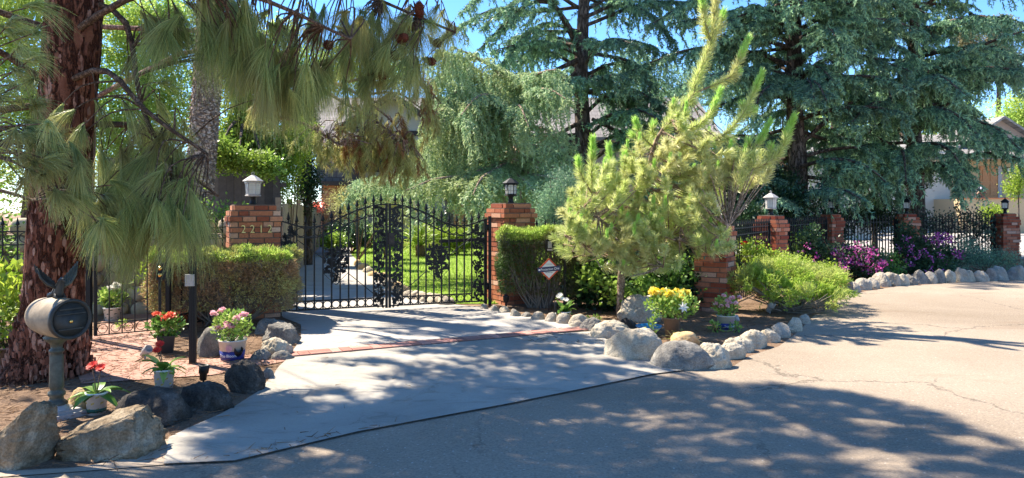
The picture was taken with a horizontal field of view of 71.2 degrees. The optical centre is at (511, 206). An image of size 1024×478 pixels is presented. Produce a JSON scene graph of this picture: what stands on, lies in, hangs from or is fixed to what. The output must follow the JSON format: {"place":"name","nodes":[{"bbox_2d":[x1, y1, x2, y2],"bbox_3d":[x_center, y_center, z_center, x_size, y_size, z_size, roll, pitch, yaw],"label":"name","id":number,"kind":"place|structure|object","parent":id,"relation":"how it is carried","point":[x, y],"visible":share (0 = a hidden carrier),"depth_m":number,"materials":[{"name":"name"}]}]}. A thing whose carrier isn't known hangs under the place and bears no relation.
{"place":"outdoors","nodes":[
{"label":"outdoors","id":0,"kind":"place"},
{"bbox_2d":[92,314,178,338],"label":"path","id":1,"kind":"structure","parent":0,"point":[131,317],"depth_m":9.21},
{"bbox_2d":[97,282,130,320],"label":"potted white flowers","id":2,"kind":"object","parent":1,"relation":"on","point":[115,313],"visible":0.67,"depth_m":9.69,"materials":[{"name":"green plant"}]},
{"bbox_2d":[78,334,284,383],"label":"garden path","id":3,"kind":"structure","parent":0,"point":[136,373],"depth_m":7.07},
{"bbox_2d":[185,230,196,363],"bbox_3d":[-3.152,0.790,7.026,0.098,1.520,0.103,0,0,-14],"label":"utility post","id":4,"kind":"object","parent":3,"relation":"on","point":[192,284],"visible":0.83,"depth_m":7.01,"materials":[{"name":"black metal"}]},
{"bbox_2d":[209,306,255,361],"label":"potted roses","id":5,"kind":"object","parent":3,"relation":"on","point":[229,343],"visible":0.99,"depth_m":7.12,"materials":[{"name":"plant"}]},
{"bbox_2d":[282,247,571,350],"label":"driveway","id":6,"kind":"structure","parent":0,"point":[333,328],"depth_m":9.77,"materials":[{"name":"concrete"}]},
{"bbox_2d":[316,227,352,253],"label":"planter plant","id":7,"kind":"object","parent":6,"relation":"on","point":[335,240],"visible":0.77,"depth_m":22.36,"materials":[{"name":"green plant"}]},
{"bbox_2d":[318,218,372,252],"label":"round hedge","id":8,"kind":"object","parent":6,"relation":"on","point":[345,229],"visible":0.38,"depth_m":23.73,"materials":[{"name":"green plant"}]},
{"bbox_2d":[322,174,416,259],"bbox_3d":[-3.940,0.292,20.015,2.896,2.542,1.650,0,0,0],"label":"weeping shrub","id":9,"kind":"object","parent":6,"relation":"on","point":[351,209],"visible":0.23,"depth_m":19.96,"materials":[{"name":"green plant"}]},
{"bbox_2d":[0,280,1023,477],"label":"road","id":10,"kind":"structure","parent":0,"point":[920,381],"depth_m":5.15,"materials":[{"name":"asphalt"}]},
{"bbox_2d":[0,438,168,476],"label":"kerb strip","id":11,"kind":"object","parent":10,"relation":"on","point":[125,463],"visible":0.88,"depth_m":4.26,"materials":[{"name":"beige concrete"}]},
{"bbox_2d":[0,212,1023,469],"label":"ground","id":12,"kind":"structure","parent":0,"point":[746,310],"depth_m":7.99,"materials":[{"name":"brown soil"}]},
{"bbox_2d":[0,257,22,365],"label":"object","id":13,"kind":"object","parent":12,"relation":"on","point":[8,289],"visible":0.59,"depth_m":6.61,"materials":[{"name":"green plant"}]},
{"bbox_2d":[0,171,24,272],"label":"shrubs","id":14,"kind":"object","parent":12,"relation":"on","point":[7,248],"visible":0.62,"depth_m":9.40,"materials":[{"name":"green plant"}]},
{"bbox_2d":[0,217,24,338],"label":"iron fence","id":15,"kind":"object","parent":12,"relation":"on","point":[17,223],"visible":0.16,"depth_m":8.05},
{"bbox_2d":[0,400,60,470],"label":"boulder","id":16,"kind":"object","parent":12,"relation":"on","point":[30,436],"visible":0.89,"depth_m":4.25,"materials":[{"name":"stone"}]},
{"bbox_2d":[24,261,91,421],"bbox_3d":[-3.356,0.983,5.277,0.420,1.138,0.311,0,0,32],"label":"mailbox","id":17,"kind":"object","parent":12,"relation":"on","point":[56,318],"visible":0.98,"depth_m":5.22,"materials":[{"name":"grey metal"}]},
{"bbox_2d":[53,303,87,335],"bbox_3d":[-3.188,0.815,5.174,0.025,0.240,0.240,0,0,32],"label":"door","id":18,"kind":"structure","parent":17,"relation":"in","point":[69,319],"depth_m":5.17,"materials":[{"name":"brown metal"}]},
{"bbox_2d":[0,0,127,221],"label":"garden tree","id":19,"kind":"object","parent":12,"relation":"on","point":[5,5],"visible":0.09,"depth_m":15.45,"materials":[{"name":"green plant"}]},
{"bbox_2d":[86,225,91,339],"bbox_3d":[-4.900,0.820,8.290,0.065,1.460,0.065,0,0,0],"label":"gate post","id":20,"kind":"object","parent":12,"relation":"on","point":[89,290],"visible":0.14,"depth_m":8.27,"materials":[{"name":"black metal"}]},
{"bbox_2d":[67,360,130,415],"bbox_3d":[-3.104,1.352,5.384,0.422,0.396,0.382,0,0,-26],"label":"potted gerbera","id":21,"kind":"object","parent":12,"relation":"on","point":[96,397],"visible":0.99,"depth_m":5.32,"materials":[{"name":"plant"}]},
{"bbox_2d":[54,404,168,461],"bbox_3d":[-2.534,1.437,4.518,0.624,0.347,0.378,0,0,-6],"label":"boulder","id":22,"kind":"object","parent":12,"relation":"on","point":[136,431],"visible":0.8,"depth_m":4.39,"materials":[{"name":"stone"}]},
{"bbox_2d":[0,218,226,316],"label":"stone wall","id":23,"kind":"structure","parent":12,"relation":"on","point":[140,307],"depth_m":10.25,"materials":[{"name":"stone"}]},
{"bbox_2d":[95,0,195,188],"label":"garden tree","id":24,"kind":"object","parent":12,"relation":"on","point":[119,56],"visible":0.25,"depth_m":16.35,"materials":[{"name":"green plant"}]},
{"bbox_2d":[115,386,192,427],"bbox_3d":[-2.607,1.450,5.175,0.530,0.319,0.416,0,0,0],"label":"boulder","id":25,"kind":"object","parent":12,"relation":"on","point":[168,405],"visible":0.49,"depth_m":5.07,"materials":[{"name":"stone"}]},
{"bbox_2d":[141,340,186,387],"bbox_3d":[-2.998,1.344,6.131,0.332,0.412,0.310,0,0,17],"label":"potted gerbera","id":26,"kind":"object","parent":12,"relation":"on","point":[164,372],"visible":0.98,"depth_m":6.08,"materials":[{"name":"plant"}]},
{"bbox_2d":[144,310,187,353],"bbox_3d":[-3.684,1.322,7.621,0.396,0.455,0.379,0,0,13],"label":"potted begonia","id":27,"kind":"object","parent":12,"relation":"on","point":[166,321],"visible":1,"depth_m":7.56,"materials":[{"name":"green"}]},
{"bbox_2d":[165,240,170,330],"bbox_3d":[-4.226,0.820,8.798,0.065,1.460,0.065,0,0,0],"label":"gate post","id":28,"kind":"object","parent":12,"relation":"on","point":[168,294],"visible":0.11,"depth_m":8.77,"materials":[{"name":"black metal"}]},
{"bbox_2d":[94,239,165,335],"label":"garden gate","id":29,"kind":"structure","parent":28,"relation":"attached to","point":[159,273],"depth_m":8.49,"materials":[{"name":"black metal"}]},
{"bbox_2d":[98,157,285,219],"bbox_3d":[-5.981,0.275,13.450,3.374,2.550,0.134,0,0,-7],"label":"board fence","id":30,"kind":"object","parent":12,"relation":"on","point":[233,186],"visible":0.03,"depth_m":13.48,"materials":[{"name":"wood"}]},
{"bbox_2d":[177,215,225,328],"bbox_3d":[-4.050,0.836,9.375,0.040,1.428,0.971,0,0,12],"label":"iron fence","id":31,"kind":"object","parent":12,"relation":"on","point":[184,314],"visible":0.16,"depth_m":9.38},
{"bbox_2d":[183,0,223,218],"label":"scaly tree","id":32,"kind":"object","parent":12,"relation":"on","point":[207,135],"visible":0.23,"depth_m":11.84,"materials":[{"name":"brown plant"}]},
{"bbox_2d":[165,188,247,232],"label":"courtyard shrub","id":33,"kind":"object","parent":12,"relation":"on","point":[220,213],"visible":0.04,"depth_m":11.50,"materials":[{"name":"green plant"}]},
{"bbox_2d":[180,381,233,413],"bbox_3d":[-2.383,1.478,5.498,0.532,0.264,0.315,0,0,11],"label":"boulder","id":34,"kind":"object","parent":12,"relation":"on","point":[211,396],"visible":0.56,"depth_m":5.40,"materials":[{"name":"stone"}]},
{"bbox_2d":[197,326,223,356],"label":"boulder","id":35,"kind":"object","parent":12,"relation":"on","point":[208,344],"visible":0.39,"depth_m":7.38,"materials":[{"name":"grey stone"}]},
{"bbox_2d":[139,242,305,326],"bbox_3d":[-3.725,1.011,9.356,1.992,1.104,1.033,0,0,-8],"label":"clipped hedge","id":36,"kind":"object","parent":12,"relation":"on","point":[251,258],"visible":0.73,"depth_m":9.07,"materials":[{"name":"green plant"}]},
{"bbox_2d":[0,0,471,386],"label":"pine tree","id":37,"kind":"object","parent":12,"relation":"on","point":[65,210],"visible":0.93,"depth_m":6.37,"materials":[{"name":"green plant"}]},
{"bbox_2d":[224,360,265,393],"bbox_3d":[-2.234,1.445,6.025,0.298,0.330,0.268,0,0,-44],"label":"boulder","id":38,"kind":"object","parent":12,"relation":"on","point":[246,377],"visible":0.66,"depth_m":5.95,"materials":[{"name":"stone"}]},
{"bbox_2d":[224,205,281,317],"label":"brick pillar","id":39,"kind":"structure","parent":12,"relation":"on","point":[255,225],"depth_m":9.94,"materials":[{"name":"red brick"}]},
{"bbox_2d":[243,172,262,204],"bbox_3d":[-3.700,-0.263,10.220,0.288,0.466,0.249,0,0,-12],"label":"pillar lantern","id":40,"kind":"object","parent":39,"relation":"on","point":[252,182],"visible":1,"depth_m":10.16,"materials":[{"name":"glass"}]},
{"bbox_2d":[215,23,297,186],"bbox_3d":[-5.265,-1.209,13.986,2.093,5.723,3.262,0,0,-11],"label":"garden tree","id":41,"kind":"object","parent":12,"relation":"on","point":[234,150],"visible":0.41,"depth_m":13.01,"materials":[{"name":"green plant"}]},
{"bbox_2d":[92,24,443,200],"bbox_3d":[-4.211,-1.395,10.060,6.662,6.117,1.614,0,0,18],"label":"pine tree","id":42,"kind":"object","parent":12,"relation":"on","point":[391,153],"visible":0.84,"depth_m":9.19,"materials":[{"name":"green plant"}]},
{"bbox_2d":[254,318,286,334],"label":"boulder","id":43,"kind":"object","parent":12,"relation":"on","point":[261,327],"visible":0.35,"depth_m":8.71,"materials":[{"name":"grey stone"}]},
{"bbox_2d":[261,337,292,354],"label":"boulder","id":44,"kind":"object","parent":12,"relation":"on","point":[273,345],"visible":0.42,"depth_m":7.38,"materials":[{"name":"stone"}]},
{"bbox_2d":[262,322,300,344],"bbox_3d":[-2.615,1.468,8.158,0.423,0.285,0.335,0,0,0],"label":"boulder","id":45,"kind":"object","parent":12,"relation":"on","point":[286,332],"visible":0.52,"depth_m":8.05,"materials":[{"name":"grey stone"}]},
{"bbox_2d":[267,114,324,240],"bbox_3d":[-4.664,-0.294,14.870,1.338,3.695,1.583,0,0,40],"label":"bamboo clump","id":46,"kind":"object","parent":12,"relation":"on","point":[299,158],"visible":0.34,"depth_m":14.74,"materials":[{"name":"green plant"}]},
{"bbox_2d":[275,197,320,269],"bbox_3d":[-5.997,0.690,20.914,0.134,1.720,15.506,0,0,-12],"label":"board fence","id":47,"kind":"object","parent":12,"relation":"on","point":[284,209],"visible":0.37,"depth_m":17.37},
{"bbox_2d":[281,58,330,264],"bbox_3d":[-5.626,-1.196,19.178,1.541,5.692,1.503,0,0,0],"label":"cypress tree","id":48,"kind":"object","parent":12,"relation":"on","point":[309,188],"visible":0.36,"depth_m":18.91,"materials":[{"name":"green plant"}]},
{"bbox_2d":[259,2,426,101],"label":"background tree","id":49,"kind":"object","parent":12,"relation":"on","point":[324,57],"visible":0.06,"depth_m":43.67,"materials":[{"name":"green plant"}]},
{"bbox_2d":[164,331,681,463],"bbox_3d":[-0.546,1.536,6.505,4.457,0.001,3.326,0,0,-20],"label":"driveway apron","id":50,"kind":"object","parent":12,"relation":"on","point":[447,378],"visible":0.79,"depth_m":6.11,"materials":[{"name":"concrete"}]},
{"bbox_2d":[164,370,679,463],"bbox_3d":[-0.195,1.534,5.445,4.441,0.001,0.190,0,0,-34],"label":"road joint","id":51,"kind":"object","parent":50,"relation":"on","point":[404,422],"visible":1,"depth_m":5.04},
{"bbox_2d":[290,326,587,356],"bbox_3d":[-0.651,1.540,8.228,3.738,0.033,0.235,0,0,-26],"label":"brick band","id":52,"kind":"object","parent":12,"relation":"on","point":[418,343],"visible":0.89,"depth_m":8.08,"materials":[{"name":"brick"}]},
{"bbox_2d":[337,46,588,243],"bbox_3d":[-0.956,-0.840,15.416,5.561,4.996,4.810,0,0,0],"label":"weeping cedar","id":53,"kind":"object","parent":12,"relation":"on","point":[476,110],"visible":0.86,"depth_m":14.75,"materials":[{"name":"green plant"}]},
{"bbox_2d":[0,278,950,477],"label":"leaf litter","id":54,"kind":"object","parent":12,"relation":"on","point":[164,354],"visible":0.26,"depth_m":6.90,"materials":[{"name":"plant"}]},
{"bbox_2d":[488,216,490,304],"bbox_3d":[-0.349,0.850,11.270,0.050,1.400,0.050,0,0,0],"label":"hinge post","id":55,"kind":"object","parent":12,"relation":"on","point":[489,261],"visible":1,"depth_m":11.24,"materials":[{"name":"black metal"}]},
{"bbox_2d":[388,194,488,307],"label":"driveway gate","id":56,"kind":"structure","parent":55,"relation":"attached to","point":[435,267],"depth_m":10.93,"materials":[{"name":"black metal"}]},
{"bbox_2d":[281,93,721,247],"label":"tudor house","id":57,"kind":"structure","parent":12,"relation":"on","point":[336,180],"depth_m":31.00,"materials":[{"name":"white paint"}]},
{"bbox_2d":[493,223,582,307],"bbox_3d":[0.405,0.900,10.968,1.453,1.322,0.755,0,0,4],"label":"clipped hedge","id":58,"kind":"object","parent":12,"relation":"on","point":[536,292],"visible":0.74,"depth_m":10.82,"materials":[{"name":"green plant"}]},
{"bbox_2d":[538,258,560,313],"bbox_3d":[0.535,1.161,10.350,0.335,0.837,0.036,0,0,-4],"label":"security sign","id":59,"kind":"object","parent":12,"relation":"on","point":[549,269],"visible":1,"depth_m":10.34,"materials":[{"name":"white metal"}]},
{"bbox_2d":[545,239,565,304],"bbox_3d":[0.654,1.020,10.661,0.318,1.060,0.069,0,0,-10],"label":"call box post","id":60,"kind":"object","parent":12,"relation":"on","point":[549,245],"visible":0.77,"depth_m":10.68,"materials":[{"name":"black metal"}]},
{"bbox_2d":[441,0,773,223],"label":"cedar tree","id":61,"kind":"object","parent":12,"relation":"on","point":[578,47],"visible":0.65,"depth_m":19.81,"materials":[{"name":"green plant"}]},
{"bbox_2d":[590,319,628,338],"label":"boulder","id":62,"kind":"object","parent":12,"relation":"on","point":[606,329],"visible":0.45,"depth_m":8.40,"materials":[{"name":"stone"}]},
{"bbox_2d":[559,248,706,313],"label":"ivy bank","id":63,"kind":"structure","parent":12,"relation":"on","point":[589,296],"depth_m":10.71,"materials":[{"name":"green plant"}]},
{"bbox_2d":[604,327,662,359],"bbox_3d":[1.243,1.424,7.348,0.428,0.373,0.485,0,0,-30],"label":"boulder","id":64,"kind":"object","parent":12,"relation":"on","point":[643,343],"visible":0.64,"depth_m":7.21,"materials":[{"name":"stone"}]},
{"bbox_2d":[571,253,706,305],"bbox_3d":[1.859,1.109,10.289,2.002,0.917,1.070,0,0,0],"label":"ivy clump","id":65,"kind":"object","parent":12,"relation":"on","point":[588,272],"visible":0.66,"depth_m":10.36,"materials":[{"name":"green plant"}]},
{"bbox_2d":[617,294,661,322],"bbox_3d":[1.737,1.399,9.660,0.587,0.422,0.330,0,0,-24],"label":"boulder","id":66,"kind":"object","parent":12,"relation":"on","point":[633,307],"visible":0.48,"depth_m":9.58,"materials":[{"name":"stone"}]},
{"bbox_2d":[643,286,699,339],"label":"potted yellow flowers","id":67,"kind":"object","parent":12,"relation":"on","point":[682,299],"visible":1,"depth_m":8.33,"materials":[{"name":"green plant"}]},
{"bbox_2d":[547,0,799,316],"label":"young pine","id":68,"kind":"object","parent":12,"relation":"on","point":[636,227],"visible":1,"depth_m":9.47,"materials":[{"name":"green plant"}]},
{"bbox_2d":[649,340,714,370],"bbox_3d":[1.640,1.453,6.929,0.610,0.315,0.373,0,0,7],"label":"boulder","id":69,"kind":"object","parent":12,"relation":"on","point":[684,355],"visible":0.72,"depth_m":6.79,"materials":[{"name":"grey stone"}]},
{"bbox_2d":[670,331,699,344],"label":"boulder","id":70,"kind":"object","parent":12,"relation":"on","point":[689,336],"visible":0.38,"depth_m":7.96,"materials":[{"name":"yellow stone"}]},
{"bbox_2d":[605,27,777,134],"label":"background tree","id":71,"kind":"object","parent":12,"relation":"on","point":[673,80],"visible":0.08,"depth_m":41.94,"materials":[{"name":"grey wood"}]},
{"bbox_2d":[693,221,736,311],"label":"brick pillar","id":72,"kind":"structure","parent":12,"relation":"on","point":[714,281],"depth_m":10.55,"materials":[{"name":"brick"}]},
{"bbox_2d":[700,342,732,368],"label":"boulder","id":73,"kind":"object","parent":12,"relation":"on","point":[718,353],"visible":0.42,"depth_m":6.85,"materials":[{"name":"stone"}]},
{"bbox_2d":[710,292,741,330],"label":"potted roses","id":74,"kind":"object","parent":12,"relation":"on","point":[725,318],"visible":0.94,"depth_m":8.92,"materials":[{"name":"plant"}]},
{"bbox_2d":[721,343,745,359],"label":"boulder","id":75,"kind":"object","parent":12,"relation":"on","point":[736,351],"visible":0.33,"depth_m":7.28,"materials":[{"name":"stone"}]},
{"bbox_2d":[723,336,755,352],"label":"boulder","id":76,"kind":"object","parent":12,"relation":"on","point":[749,346],"visible":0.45,"depth_m":7.62,"materials":[{"name":"stone"}]},
{"bbox_2d":[731,217,769,299],"bbox_3d":[4.100,0.880,12.425,0.034,1.340,3.371,0,0,32],"label":"iron fence","id":77,"kind":"object","parent":12,"relation":"on","point":[743,229],"visible":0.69,"depth_m":12.37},
{"bbox_2d":[740,329,767,348],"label":"boulder","id":78,"kind":"object","parent":12,"relation":"on","point":[758,338],"visible":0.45,"depth_m":7.83,"materials":[{"name":"stone"}]},
{"bbox_2d":[753,215,789,257],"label":"brick pillar","id":79,"kind":"structure","parent":12,"relation":"on","point":[780,226],"depth_m":13.90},
{"bbox_2d":[770,322,790,337],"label":"boulder","id":80,"kind":"object","parent":12,"relation":"on","point":[782,329],"visible":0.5,"depth_m":8.49,"materials":[{"name":"stone"}]},
{"bbox_2d":[617,0,966,252],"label":"cedar tree","id":81,"kind":"object","parent":12,"relation":"on","point":[797,86],"visible":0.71,"depth_m":18.02,"materials":[{"name":"green plant"}]},
{"bbox_2d":[726,249,861,314],"bbox_3d":[4.313,1.115,10.757,2.632,0.897,1.838,0,0,-28],"label":"juniper bush","id":82,"kind":"object","parent":12,"relation":"on","point":[785,277],"visible":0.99,"depth_m":10.35,"materials":[{"name":"green plant"}]},
{"bbox_2d":[739,234,848,298],"bbox_3d":[4.893,1.009,12.494,2.600,1.120,0.765,0,0,-32],"label":"rose bush","id":83,"kind":"object","parent":12,"relation":"on","point":[750,251],"visible":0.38,"depth_m":12.02,"materials":[{"name":"green plant"}]},
{"bbox_2d":[785,216,826,256],"bbox_3d":[6.450,0.880,15.750,0.032,1.340,3.561,0,0,38],"label":"iron fence","id":84,"kind":"object","parent":12,"relation":"on","point":[792,227],"visible":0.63,"depth_m":15.32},
{"bbox_2d":[694,160,920,244],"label":"yard shrubs","id":85,"kind":"object","parent":12,"relation":"on","point":[749,212],"visible":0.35,"depth_m":17.79,"materials":[{"name":"green plant"}]},
{"bbox_2d":[819,214,844,252],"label":"brick pillar","id":86,"kind":"structure","parent":12,"relation":"on","point":[836,225],"depth_m":17.21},
{"bbox_2d":[790,218,897,281],"bbox_3d":[6.798,0.907,14.765,2.622,1.389,1.622,0,0,-36],"label":"bougainvillea","id":87,"kind":"object","parent":12,"relation":"on","point":[866,264],"visible":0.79,"depth_m":14.58,"materials":[{"name":"purple plant"}]},
{"bbox_2d":[791,223,910,279],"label":"green vine","id":88,"kind":"object","parent":12,"relation":"on","point":[899,269],"visible":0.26,"depth_m":15.72,"materials":[{"name":"green plant"}]},
{"bbox_2d":[773,10,942,212],"bbox_3d":[11.479,-4.886,23.823,5.556,13.133,3.878,0,0,28],"label":"cedar tree","id":89,"kind":"object","parent":12,"relation":"on","point":[822,119],"visible":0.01,"depth_m":23.88,"materials":[{"name":"green plant"}]},
{"bbox_2d":[842,214,897,259],"bbox_3d":[8.950,0.870,17.950,2.193,1.360,0.034,0,0,-24],"label":"iron fence","id":90,"kind":"object","parent":12,"relation":"on","point":[854,222],"visible":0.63,"depth_m":17.96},
{"bbox_2d":[735,0,1023,243],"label":"cedar tree","id":91,"kind":"object","parent":12,"relation":"on","point":[948,86],"visible":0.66,"depth_m":18.86,"materials":[{"name":"green plant"}]},
{"bbox_2d":[892,214,920,266],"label":"brick pillar","id":92,"kind":"structure","parent":12,"relation":"on","point":[916,219],"depth_m":18.21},
{"bbox_2d":[886,215,969,274],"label":"bougainvillea","id":93,"kind":"object","parent":12,"relation":"on","point":[925,258],"visible":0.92,"depth_m":16.37,"materials":[{"name":"purple plant"}]},
{"bbox_2d":[910,202,1001,264],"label":"fence vine","id":94,"kind":"object","parent":12,"relation":"on","point":[980,233],"visible":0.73,"depth_m":18.92,"materials":[{"name":"green plant"}]},
{"bbox_2d":[917,214,994,264],"bbox_3d":[11.725,0.870,18.875,2.783,1.360,0.034,0,0,-18],"label":"iron fence","id":95,"kind":"object","parent":12,"relation":"on","point":[942,221],"visible":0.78,"depth_m":18.88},
{"bbox_2d":[945,233,1023,272],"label":"dark juniper","id":96,"kind":"object","parent":12,"relation":"on","point":[972,253],"visible":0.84,"depth_m":16.94,"materials":[{"name":"green plant"}]},
{"bbox_2d":[983,88,1023,126],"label":"background tree","id":97,"kind":"object","parent":12,"relation":"on","point":[1017,117],"visible":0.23,"depth_m":51.88,"materials":[{"name":"green plant"}]},
{"bbox_2d":[989,213,1020,264],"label":"brick pillar","id":98,"kind":"structure","parent":12,"relation":"on","point":[1008,224],"depth_m":19.08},
{"bbox_2d":[0,0,1023,211],"label":"sky","id":99,"kind":"structure","parent":0,"point":[452,7],"materials":[{"name":"blue"}]},
{"bbox_2d":[351,246,694,303],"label":"lawn","id":100,"kind":"structure","parent":0,"point":[444,279],"depth_m":16.70,"materials":[{"name":"plant"}]},
{"bbox_2d":[400,221,446,256],"bbox_3d":[-2.784,0.992,21.965,1.621,1.115,1.707,0,0,0],"label":"sago palm","id":101,"kind":"object","parent":100,"relation":"on","point":[422,240],"visible":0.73,"depth_m":21.87,"materials":[{"name":"green plant"}]},
{"bbox_2d":[415,202,487,245],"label":"dark shrub","id":102,"kind":"object","parent":100,"relation":"on","point":[429,221],"visible":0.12,"depth_m":24.86,"materials":[{"name":"green plant"}]},
{"bbox_2d":[427,223,483,253],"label":"lime shrub","id":103,"kind":"object","parent":100,"relation":"on","point":[452,244],"visible":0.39,"depth_m":22.75,"materials":[{"name":"green plant"}]},
{"bbox_2d":[485,203,536,304],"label":"brick pillar","id":104,"kind":"structure","parent":100,"relation":"on","point":[519,214],"depth_m":11.41,"materials":[{"name":"red brick"}]},
{"bbox_2d":[503,175,518,202],"bbox_3d":[-0.020,-0.283,11.620,0.276,0.447,0.239,0,0,0],"label":"pillar lantern","id":105,"kind":"object","parent":104,"relation":"on","point":[510,185],"visible":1,"depth_m":11.56,"materials":[{"name":"black metal"}]},
{"bbox_2d":[527,163,587,284],"bbox_3d":[0.746,0.359,12.637,1.220,2.396,1.063,0,0,-41],"label":"pine shrub","id":106,"kind":"object","parent":100,"relation":"on","point":[556,202],"visible":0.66,"depth_m":12.56,"materials":[{"name":"green plant"}]},
{"bbox_2d":[685,232,1023,257],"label":"forecourt","id":107,"kind":"structure","parent":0,"point":[1021,245],"depth_m":30.70,"materials":[{"name":"concrete"}]},
{"bbox_2d":[998,164,1023,236],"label":"sapling","id":108,"kind":"object","parent":107,"relation":"on","point":[1018,182],"visible":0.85,"depth_m":35.96,"materials":[{"name":"plant"}]},
{"bbox_2d":[721,116,1023,232],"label":"cream house","id":109,"kind":"structure","parent":0,"point":[937,198],"depth_m":44.20,"materials":[{"name":"paint"}]},
{"bbox_2d":[979,166,997,197],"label":"front door","id":110,"kind":"structure","parent":109,"relation":"in","point":[990,182],"depth_m":44.92,"materials":[{"name":"brown wood"}]},
{"bbox_3d":[-3.351,0.850,10.100,0.050,1.400,0.050,0,0,0],"label":"hinge post","id":111,"kind":"object","parent":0,"visible":0},
{"bbox_2d":[279,194,387,314],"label":"driveway gate","id":112,"kind":"structure","parent":111,"relation":"attached to","point":[332,262],"depth_m":10.46,"materials":[{"name":"black metal"}]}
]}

